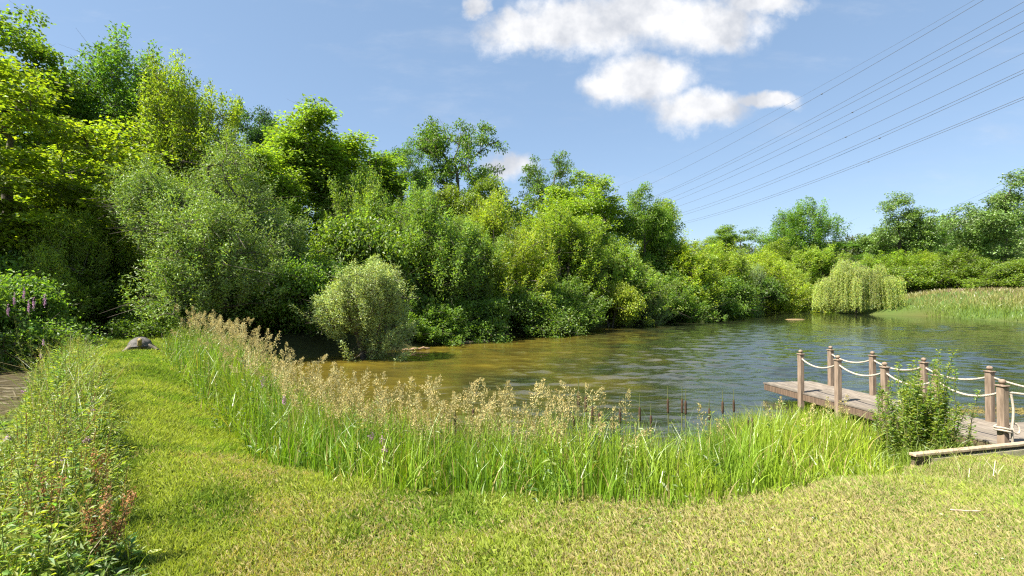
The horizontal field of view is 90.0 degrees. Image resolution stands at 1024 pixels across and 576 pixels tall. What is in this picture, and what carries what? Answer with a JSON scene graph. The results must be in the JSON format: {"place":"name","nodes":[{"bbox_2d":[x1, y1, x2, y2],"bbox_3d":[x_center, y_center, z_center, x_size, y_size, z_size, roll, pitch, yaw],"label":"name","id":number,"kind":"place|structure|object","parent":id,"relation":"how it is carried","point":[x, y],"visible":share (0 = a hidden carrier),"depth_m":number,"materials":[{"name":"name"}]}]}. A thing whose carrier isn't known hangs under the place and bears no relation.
{"place":"outdoors","nodes":[
{"label":"outdoors","id":0,"kind":"place"},
{"bbox_2d":[0,370,39,415],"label":"boardwalk","id":1,"kind":"structure","parent":0,"point":[21,384],"depth_m":12.34,"materials":[{"name":"brown wood"}]},
{"bbox_2d":[0,367,43,413],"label":"dead reeds","id":2,"kind":"object","parent":1,"relation":"on","point":[9,395],"visible":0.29,"depth_m":11.80,"materials":[{"name":"brown plant"}]},
{"bbox_2d":[0,233,1023,575],"bbox_3d":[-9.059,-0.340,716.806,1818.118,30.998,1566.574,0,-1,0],"label":"ground","id":3,"kind":"structure","parent":0,"point":[302,343],"depth_m":23.44,"materials":[{"name":"green plant"}]},
{"bbox_2d":[0,222,33,263],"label":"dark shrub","id":4,"kind":"object","parent":3,"relation":"on","point":[21,252],"visible":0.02,"depth_m":22.78,"materials":[{"name":"green plant"}]},
{"bbox_2d":[0,249,51,330],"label":"dark shrub","id":5,"kind":"object","parent":3,"relation":"on","point":[5,260],"visible":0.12,"depth_m":19.36,"materials":[{"name":"green plant"}]},
{"bbox_2d":[13,472,69,562],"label":"dock plant","id":6,"kind":"object","parent":3,"relation":"on","point":[44,491],"visible":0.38,"depth_m":3.28,"materials":[{"name":"green plant"}]},
{"bbox_2d":[0,3,93,212],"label":"sycamore tree","id":7,"kind":"object","parent":3,"relation":"on","point":[35,51],"visible":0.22,"depth_m":31.43,"materials":[{"name":"green plant"}]},
{"bbox_2d":[0,269,108,369],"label":"dark shrub","id":8,"kind":"object","parent":3,"relation":"on","point":[37,288],"visible":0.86,"depth_m":15.73,"materials":[{"name":"green plant"}]},
{"bbox_2d":[11,203,114,333],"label":"green willow","id":9,"kind":"object","parent":3,"relation":"on","point":[57,260],"visible":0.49,"depth_m":20.42,"materials":[{"name":"green plant"}]},
{"bbox_2d":[0,331,162,575],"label":"verge weeds","id":10,"kind":"object","parent":3,"relation":"on","point":[24,528],"visible":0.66,"depth_m":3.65,"materials":[{"name":"green plant"}]},
{"bbox_2d":[0,158,165,254],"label":"field maple","id":11,"kind":"object","parent":3,"relation":"on","point":[66,171],"visible":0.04,"depth_m":28.33,"materials":[{"name":"green plant"}]},
{"bbox_2d":[19,239,153,335],"bbox_3d":[-19.416,0.308,22.097,7.781,4.998,8.440,-1,-1,30],"label":"green shrub","id":12,"kind":"object","parent":3,"relation":"on","point":[107,292],"visible":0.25,"depth_m":21.36,"materials":[{"name":"green plant"}]},
{"bbox_2d":[0,49,181,313],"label":"sycamore tree","id":13,"kind":"object","parent":3,"relation":"on","point":[67,192],"visible":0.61,"depth_m":21.87,"materials":[{"name":"green plant"}]},
{"bbox_2d":[89,447,115,497],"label":"dock plant","id":14,"kind":"object","parent":3,"relation":"on","point":[98,459],"visible":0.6,"depth_m":4.19,"materials":[{"name":"green plant"}]},
{"bbox_2d":[65,173,161,323],"bbox_3d":[-18.634,-1.532,23.595,4.539,7.975,4.791,0,-1,-27],"label":"green willow","id":15,"kind":"object","parent":3,"relation":"on","point":[123,248],"visible":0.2,"depth_m":22.99,"materials":[{"name":"green plant"}]},
{"bbox_2d":[16,21,211,176],"bbox_3d":[-29.971,-9.615,38.779,13.330,18.296,12.553,-1,-1,42],"label":"ash tree","id":16,"kind":"object","parent":3,"relation":"on","point":[123,100],"visible":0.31,"depth_m":35.34,"materials":[{"name":"green plant"}]},
{"bbox_2d":[79,485,152,572],"bbox_3d":[-2.442,1.468,3.116,0.434,0.562,0.432,-1,-1,39],"label":"dock plant","id":17,"kind":"object","parent":3,"relation":"on","point":[118,523],"visible":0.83,"depth_m":3.07,"materials":[{"name":"brown plant"}]},
{"bbox_2d":[74,122,197,247],"bbox_3d":[-23.672,-4.606,32.876,8.567,11.402,5.977,0,-1,-7],"label":"field maple","id":18,"kind":"object","parent":3,"relation":"on","point":[89,173],"visible":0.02,"depth_m":31.81,"materials":[{"name":"green plant"}]},
{"bbox_2d":[122,337,158,351],"bbox_3d":[-11.383,1.741,15.718,0.963,0.472,1.010,1,-1,-33],"label":"rock","id":19,"kind":"object","parent":3,"relation":"on","point":[142,343],"visible":0.94,"depth_m":15.53,"materials":[{"name":"grey stone"}]},
{"bbox_2d":[101,253,189,298],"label":"green shrub","id":20,"kind":"object","parent":3,"relation":"on","point":[125,268],"visible":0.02,"depth_m":23.72,"materials":[{"name":"green plant"}]},
{"bbox_2d":[89,296,208,340],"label":"green shrub","id":21,"kind":"object","parent":3,"relation":"on","point":[127,327],"visible":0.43,"depth_m":19.66,"materials":[{"name":"green plant"}]},
{"bbox_2d":[106,48,248,260],"bbox_3d":[-22.512,-7.667,35.798,9.917,17.570,8.386,0,-1,21],"label":"maple tree","id":22,"kind":"object","parent":3,"relation":"on","point":[177,116],"visible":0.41,"depth_m":34.62,"materials":[{"name":"green plant"}]},
{"bbox_2d":[117,262,246,332],"bbox_3d":[-15.191,0.603,24.072,7.169,4.353,7.776,0,-1,-18],"label":"green shrub","id":23,"kind":"object","parent":3,"relation":"on","point":[142,280],"visible":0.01,"depth_m":23.06,"materials":[{"name":"green plant"}]},
{"bbox_2d":[87,124,317,338],"bbox_3d":[-13.090,-2.419,22.552,8.403,10.038,10.794,0,-1,-5],"label":"silver willow","id":24,"kind":"object","parent":3,"relation":"on","point":[238,236],"visible":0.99,"depth_m":20.20,"materials":[{"name":"green plant"}]},
{"bbox_2d":[216,99,279,180],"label":"dark tree","id":25,"kind":"object","parent":3,"relation":"on","point":[255,133],"visible":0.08,"depth_m":42.62,"materials":[{"name":"green plant"}]},
{"bbox_2d":[223,142,312,279],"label":"alder tree","id":26,"kind":"object","parent":3,"relation":"on","point":[290,190],"visible":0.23,"depth_m":30.16,"materials":[{"name":"green plant"}]},
{"bbox_2d":[227,277,308,332],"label":"green shrub","id":27,"kind":"object","parent":3,"relation":"on","point":[264,329],"visible":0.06,"depth_m":23.94,"materials":[{"name":"green plant"}]},
{"bbox_2d":[219,250,375,337],"bbox_3d":[-9.666,0.426,23.805,7.990,4.546,6.473,0,-1,-14],"label":"dark shrub","id":28,"kind":"object","parent":3,"relation":"on","point":[308,279],"visible":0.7,"depth_m":22.54,"materials":[{"name":"green plant"}]},
{"bbox_2d":[259,93,365,258],"bbox_3d":[-13.623,-5.294,34.715,9.377,14.873,9.233,0,-1,-10],"label":"alder tree","id":29,"kind":"object","parent":3,"relation":"on","point":[296,139],"visible":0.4,"depth_m":33.23,"materials":[{"name":"green plant"}]},
{"bbox_2d":[1,106,693,271],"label":"woodland","id":30,"kind":"object","parent":3,"relation":"on","point":[516,211],"visible":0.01,"depth_m":48.00,"materials":[{"name":"green plant"}]},
{"bbox_2d":[299,129,400,225],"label":"alder tree","id":31,"kind":"object","parent":3,"relation":"on","point":[353,145],"visible":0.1,"depth_m":36.64,"materials":[{"name":"green plant"}]},
{"bbox_2d":[287,253,420,360],"bbox_3d":[-6.022,1.018,21.466,5.008,4.942,4.944,0,-1,11],"label":"silver shrub","id":32,"kind":"object","parent":3,"relation":"on","point":[371,294],"visible":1,"depth_m":20.52,"materials":[{"name":"green plant"}]},
{"bbox_2d":[308,157,400,313],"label":"shore willow","id":33,"kind":"object","parent":3,"relation":"on","point":[369,195],"visible":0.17,"depth_m":32.59,"materials":[{"name":"green plant"}]},
{"bbox_2d":[291,205,468,325],"bbox_3d":[-8.440,-0.695,29.407,11.409,7.744,9.244,0,-1,-25],"label":"green shrub","id":34,"kind":"object","parent":3,"relation":"on","point":[360,240],"visible":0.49,"depth_m":27.09,"materials":[{"name":"green plant"}]},
{"bbox_2d":[351,150,418,226],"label":"alder tree","id":35,"kind":"object","parent":3,"relation":"on","point":[393,183],"visible":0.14,"depth_m":38.15,"materials":[{"name":"green plant"}]},
{"bbox_2d":[354,197,444,300],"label":"shore willow","id":36,"kind":"object","parent":3,"relation":"on","point":[393,216],"visible":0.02,"depth_m":31.70,"materials":[{"name":"green plant"}]},
{"bbox_2d":[390,136,431,200],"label":"birch tree","id":37,"kind":"object","parent":3,"relation":"on","point":[419,173],"visible":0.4,"depth_m":45.95,"materials":[{"name":"green plant"}]},
{"bbox_2d":[388,289,477,345],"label":"dark shrub","id":38,"kind":"object","parent":3,"relation":"on","point":[444,326],"visible":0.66,"depth_m":27.35,"materials":[{"name":"green plant"}]},
{"bbox_2d":[400,181,472,223],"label":"oak tree","id":39,"kind":"object","parent":3,"relation":"on","point":[452,189],"visible":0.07,"depth_m":46.24,"materials":[{"name":"green plant"}]},
{"bbox_2d":[384,171,491,319],"bbox_3d":[-4.678,-2.119,30.511,7.415,9.589,7.932,1,-1,-37],"label":"shore willow","id":40,"kind":"object","parent":3,"relation":"on","point":[423,215],"visible":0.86,"depth_m":29.08,"materials":[{"name":"green plant"}]},
{"bbox_2d":[407,115,509,224],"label":"oak tree","id":41,"kind":"object","parent":3,"relation":"on","point":[433,144],"visible":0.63,"depth_m":49.54,"materials":[{"name":"green plant"}]},
{"bbox_2d":[438,207,516,320],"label":"shore willow","id":42,"kind":"object","parent":3,"relation":"on","point":[491,254],"visible":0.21,"depth_m":31.74,"materials":[{"name":"green plant"}]},
{"bbox_2d":[438,289,518,342],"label":"dark shrub","id":43,"kind":"object","parent":3,"relation":"on","point":[489,321],"visible":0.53,"depth_m":29.47,"materials":[{"name":"green plant"}]},
{"bbox_2d":[446,173,528,248],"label":"oak tree","id":44,"kind":"object","parent":3,"relation":"on","point":[489,184],"visible":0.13,"depth_m":45.07,"materials":[{"name":"green plant"}]},
{"bbox_2d":[456,183,562,333],"bbox_3d":[-0.529,-2.131,36.069,8.203,11.021,11.478,0,-1,-17],"label":"shore willow","id":45,"kind":"object","parent":3,"relation":"on","point":[490,215],"visible":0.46,"depth_m":34.91,"materials":[{"name":"green plant"}]},
{"bbox_2d":[169,304,887,486],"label":"grass plumes","id":46,"kind":"object","parent":3,"relation":"on","point":[233,330],"depth_m":6.21,"materials":[{"name":"beige plant"}]},
{"bbox_2d":[157,319,915,511],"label":"reeds","id":47,"kind":"object","parent":3,"relation":"on","point":[744,463],"visible":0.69,"depth_m":5.34,"materials":[{"name":"green plant"}]},
{"bbox_2d":[491,283,589,337],"bbox_3d":[0.820,1.625,34.596,8.952,4.177,7.253,0,-1,26],"label":"green shrub","id":48,"kind":"object","parent":3,"relation":"on","point":[526,304],"visible":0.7,"depth_m":32.71,"materials":[{"name":"green plant"}]},
{"bbox_2d":[59,334,1023,575],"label":"grass","id":49,"kind":"structure","parent":3,"relation":"on","point":[325,517],"depth_m":3.75,"materials":[{"name":"green plant"}]},
{"bbox_2d":[518,150,574,227],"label":"birch tree","id":50,"kind":"object","parent":3,"relation":"on","point":[537,184],"visible":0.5,"depth_m":51.12,"materials":[{"name":"green plant"}]},
{"bbox_2d":[510,240,607,292],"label":"green shrub","id":51,"kind":"object","parent":3,"relation":"on","point":[562,276],"visible":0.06,"depth_m":41.05,"materials":[{"name":"green plant"}]},
{"bbox_2d":[509,197,616,299],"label":"shore willow","id":52,"kind":"object","parent":3,"relation":"on","point":[589,245],"visible":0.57,"depth_m":40.57,"materials":[{"name":"green plant"}]},
{"bbox_2d":[537,271,613,332],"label":"green shrub","id":53,"kind":"object","parent":3,"relation":"on","point":[588,311],"visible":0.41,"depth_m":36.98,"materials":[{"name":"green plant"}]},
{"bbox_2d":[530,168,629,249],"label":"sycamore tree","id":54,"kind":"object","parent":3,"relation":"on","point":[594,203],"visible":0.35,"depth_m":49.09,"materials":[{"name":"green plant"}]},
{"bbox_2d":[183,407,1023,575],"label":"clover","id":55,"kind":"object","parent":3,"relation":"on","point":[816,518],"visible":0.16,"depth_m":3.66,"materials":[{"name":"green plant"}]},
{"bbox_2d":[578,225,657,301],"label":"green shrub","id":56,"kind":"object","parent":3,"relation":"on","point":[636,277],"visible":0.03,"depth_m":44.42,"materials":[{"name":"green plant"}]},
{"bbox_2d":[586,277,654,327],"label":"lime shrub","id":57,"kind":"object","parent":3,"relation":"on","point":[625,307],"visible":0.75,"depth_m":41.51,"materials":[{"name":"green plant"}]},
{"bbox_2d":[587,229,689,316],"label":"shore willow","id":58,"kind":"object","parent":3,"relation":"on","point":[618,253],"visible":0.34,"depth_m":44.72,"materials":[{"name":"green plant"}]},
{"bbox_2d":[613,181,684,288],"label":"lime tree","id":59,"kind":"object","parent":3,"relation":"on","point":[645,216],"visible":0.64,"depth_m":52.80,"materials":[{"name":"green plant"}]},
{"bbox_2d":[633,291,679,325],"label":"silver shrub","id":60,"kind":"object","parent":3,"relation":"on","point":[657,316],"visible":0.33,"depth_m":45.58,"materials":[{"name":"green plant"}]},
{"bbox_2d":[626,197,723,299],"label":"sycamore tree","id":61,"kind":"object","parent":3,"relation":"on","point":[675,214],"visible":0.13,"depth_m":55.89,"materials":[{"name":"green plant"}]},
{"bbox_2d":[654,388,708,457],"bbox_3d":[2.267,2.138,7.059,0.732,1.499,0.659,1,-1,-32],"label":"bulrush","id":62,"kind":"object","parent":3,"relation":"on","point":[685,407],"visible":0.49,"depth_m":7.07,"materials":[{"name":"green plant"}]},
{"bbox_2d":[633,228,731,318],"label":"shore willow","id":63,"kind":"object","parent":3,"relation":"on","point":[683,267],"visible":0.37,"depth_m":53.08,"materials":[{"name":"green plant"}]},
{"bbox_2d":[652,266,727,322],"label":"dark shrub","id":64,"kind":"object","parent":3,"relation":"on","point":[693,312],"visible":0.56,"depth_m":50.70,"materials":[{"name":"green plant"}]},
{"bbox_2d":[667,394,717,453],"bbox_3d":[2.429,2.104,6.897,0.732,1.536,0.659,0,-1,1],"label":"bulrush","id":65,"kind":"object","parent":3,"relation":"on","point":[688,422],"visible":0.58,"depth_m":6.96,"materials":[{"name":"green plant"}]},
{"bbox_2d":[690,237,765,316],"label":"shore willow","id":66,"kind":"object","parent":3,"relation":"on","point":[733,265],"visible":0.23,"depth_m":64.14,"materials":[{"name":"green plant"}]},
{"bbox_2d":[700,224,768,263],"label":"tree","id":67,"kind":"object","parent":3,"relation":"on","point":[727,236],"visible":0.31,"depth_m":118.91,"materials":[{"name":"green plant"}]},
{"bbox_2d":[705,273,769,317],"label":"dark shrub","id":68,"kind":"object","parent":3,"relation":"on","point":[732,305],"visible":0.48,"depth_m":60.34,"materials":[{"name":"green plant"}]},
{"bbox_2d":[736,250,766,313],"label":"shore willow","id":69,"kind":"object","parent":3,"relation":"on","point":[760,275],"visible":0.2,"depth_m":72.12,"materials":[{"name":"green plant"}]},
{"bbox_2d":[727,274,789,314],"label":"green shrub","id":70,"kind":"object","parent":3,"relation":"on","point":[771,288],"visible":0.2,"depth_m":73.62,"materials":[{"name":"green plant"}]},
{"bbox_2d":[758,237,805,273],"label":"tree","id":71,"kind":"object","parent":3,"relation":"on","point":[783,253],"visible":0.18,"depth_m":109.03,"materials":[{"name":"green plant"}]},
{"bbox_2d":[747,245,825,312],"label":"shore willow","id":72,"kind":"object","parent":3,"relation":"on","point":[773,265],"visible":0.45,"depth_m":83.09,"materials":[{"name":"green plant"}]},
{"bbox_2d":[777,257,829,309],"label":"willow","id":73,"kind":"object","parent":3,"relation":"on","point":[799,274],"visible":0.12,"depth_m":94.60,"materials":[{"name":"green plant"}]},
{"bbox_2d":[754,195,854,266],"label":"ash","id":74,"kind":"object","parent":3,"relation":"on","point":[796,224],"visible":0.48,"depth_m":120.43,"materials":[{"name":"green plant"}]},
{"bbox_2d":[780,241,852,308],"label":"willow","id":75,"kind":"object","parent":3,"relation":"on","point":[815,264],"visible":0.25,"depth_m":100.73,"materials":[{"name":"green plant"}]},
{"bbox_2d":[690,210,1023,273],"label":"hillside woodland","id":76,"kind":"object","parent":3,"relation":"on","point":[752,249],"visible":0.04,"depth_m":180.39,"materials":[{"name":"green plant"}]},
{"bbox_2d":[811,258,907,312],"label":"weeping willow","id":77,"kind":"object","parent":3,"relation":"on","point":[842,286],"visible":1,"depth_m":72.71,"materials":[{"name":"green plant"}]},
{"bbox_2d":[836,241,892,261],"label":"tree","id":78,"kind":"object","parent":3,"relation":"on","point":[845,244],"visible":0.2,"depth_m":150.81,"materials":[{"name":"green plant"}]},
{"bbox_2d":[855,248,923,294],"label":"willow","id":79,"kind":"object","parent":3,"relation":"on","point":[869,260],"visible":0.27,"depth_m":94.18,"materials":[{"name":"green plant"}]},
{"bbox_2d":[853,191,949,264],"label":"poplar","id":80,"kind":"object","parent":3,"relation":"on","point":[911,232],"visible":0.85,"depth_m":110.01,"materials":[{"name":"green plant"}]},
{"bbox_2d":[791,441,1023,502],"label":"rough grass","id":81,"kind":"structure","parent":3,"relation":"on","point":[968,477],"depth_m":5.74,"materials":[{"name":"green plant"}]},
{"bbox_2d":[891,249,940,290],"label":"willow","id":82,"kind":"object","parent":3,"relation":"on","point":[924,259],"visible":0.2,"depth_m":92.34,"materials":[{"name":"green plant"}]},
{"bbox_2d":[884,262,963,293],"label":"hedge shrub","id":83,"kind":"object","parent":3,"relation":"on","point":[891,271],"visible":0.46,"depth_m":84.63,"materials":[{"name":"green plant"}]},
{"bbox_2d":[868,348,981,460],"bbox_3d":[6.093,1.756,7.699,1.478,1.739,1.182,0,-1,0],"label":"sallow bush","id":84,"kind":"object","parent":3,"relation":"on","point":[924,426],"visible":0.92,"depth_m":7.54,"materials":[{"name":"green plant"}]},
{"bbox_2d":[831,433,1023,469],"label":"sedge tufts","id":85,"kind":"object","parent":3,"relation":"on","point":[904,460],"visible":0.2,"depth_m":7.26,"materials":[{"name":"green plant"}]},
{"bbox_2d":[902,223,955,255],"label":"poplar","id":86,"kind":"object","parent":3,"relation":"on","point":[941,232],"visible":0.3,"depth_m":116.50,"materials":[{"name":"green plant"}]},
{"bbox_2d":[835,285,1023,321],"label":"bank grass","id":87,"kind":"structure","parent":3,"relation":"on","point":[1006,306],"depth_m":65.98,"materials":[{"name":"green plant"}]},
{"bbox_2d":[895,244,1009,290],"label":"hedge shrub","id":88,"kind":"object","parent":3,"relation":"on","point":[959,263],"visible":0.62,"depth_m":82.15,"materials":[{"name":"green plant"}]},
{"bbox_2d":[909,441,1023,467],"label":"timber edging","id":89,"kind":"object","parent":3,"relation":"on","point":[1017,448],"visible":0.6,"depth_m":7.03,"materials":[{"name":"brown wood"}]},
{"bbox_2d":[936,168,1023,264],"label":"silver poplar","id":90,"kind":"object","parent":3,"relation":"on","point":[999,225],"visible":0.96,"depth_m":83.59,"materials":[{"name":"green plant"}]},
{"bbox_2d":[951,269,1023,288],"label":"hedge shrub","id":91,"kind":"object","parent":3,"relation":"on","point":[997,282],"visible":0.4,"depth_m":77.38,"materials":[{"name":"green plant"}]},
{"bbox_2d":[969,255,1023,287],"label":"hedge shrub","id":92,"kind":"object","parent":3,"relation":"on","point":[1013,269],"visible":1,"depth_m":74.01,"materials":[{"name":"green plant"}]},
{"bbox_2d":[0,0,1023,253],"label":"sky","id":93,"kind":"structure","parent":0,"point":[629,89],"materials":[{"name":"blue"}]},
{"bbox_2d":[250,309,1023,465],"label":"pond water","id":94,"kind":"structure","parent":0,"point":[743,357],"depth_m":19.34,"materials":[{"name":"liquid"}]},
{"bbox_2d":[763,346,1023,445],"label":"jetty","id":95,"kind":"object","parent":94,"relation":"in","point":[989,429],"visible":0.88,"depth_m":10.40,"materials":[{"name":"wood"}]},
{"bbox_2d":[947,402,1023,414],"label":"floating weed","id":96,"kind":"object","parent":94,"relation":"on","point":[1022,410],"visible":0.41,"depth_m":11.59,"materials":[{"name":"green plant"}]},
{"bbox_2d":[623,0,982,195],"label":"power cable","id":97,"kind":"object","parent":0,"point":[847,79],"visible":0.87,"depth_m":80.89,"materials":[{"name":"metal"}]},
{"bbox_2d":[622,2,1022,208],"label":"power cable","id":98,"kind":"object","parent":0,"point":[873,85],"visible":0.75,"depth_m":80.11,"materials":[{"name":"metal"}]},
{"bbox_2d":[649,10,1023,199],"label":"power cable","id":99,"kind":"object","parent":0,"point":[880,87],"visible":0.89,"depth_m":79.06,"materials":[{"name":"metal"}]},
{"bbox_2d":[664,22,1023,200],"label":"power cable","id":100,"kind":"object","parent":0,"point":[869,103],"visible":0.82,"depth_m":83.87,"materials":[{"name":"metal"}]},
{"bbox_2d":[675,30,1023,200],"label":"power cable","id":101,"kind":"object","parent":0,"point":[880,104],"visible":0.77,"depth_m":78.96,"materials":[{"name":"metal"}]},
{"bbox_2d":[677,53,1022,206],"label":"power cable","id":102,"kind":"object","parent":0,"point":[875,123],"visible":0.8,"depth_m":83.24,"materials":[{"name":"metal"}]},
{"bbox_2d":[679,70,1021,213],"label":"power cable","id":103,"kind":"object","parent":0,"point":[880,134],"visible":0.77,"depth_m":81.36,"materials":[{"name":"metal"}]},
{"bbox_2d":[685,97,1022,221],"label":"power cable","id":104,"kind":"object","parent":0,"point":[881,154],"visible":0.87,"depth_m":82.19,"materials":[{"name":"metal"}]},
{"bbox_2d":[684,99,1023,223],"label":"power cable","id":105,"kind":"object","parent":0,"point":[876,158],"visible":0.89,"depth_m":83.98,"materials":[{"name":"metal"}]},
{"bbox_2d":[688,73,1022,213],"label":"power cable","id":106,"kind":"object","parent":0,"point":[885,135],"visible":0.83,"depth_m":82.94,"materials":[{"name":"metal"}]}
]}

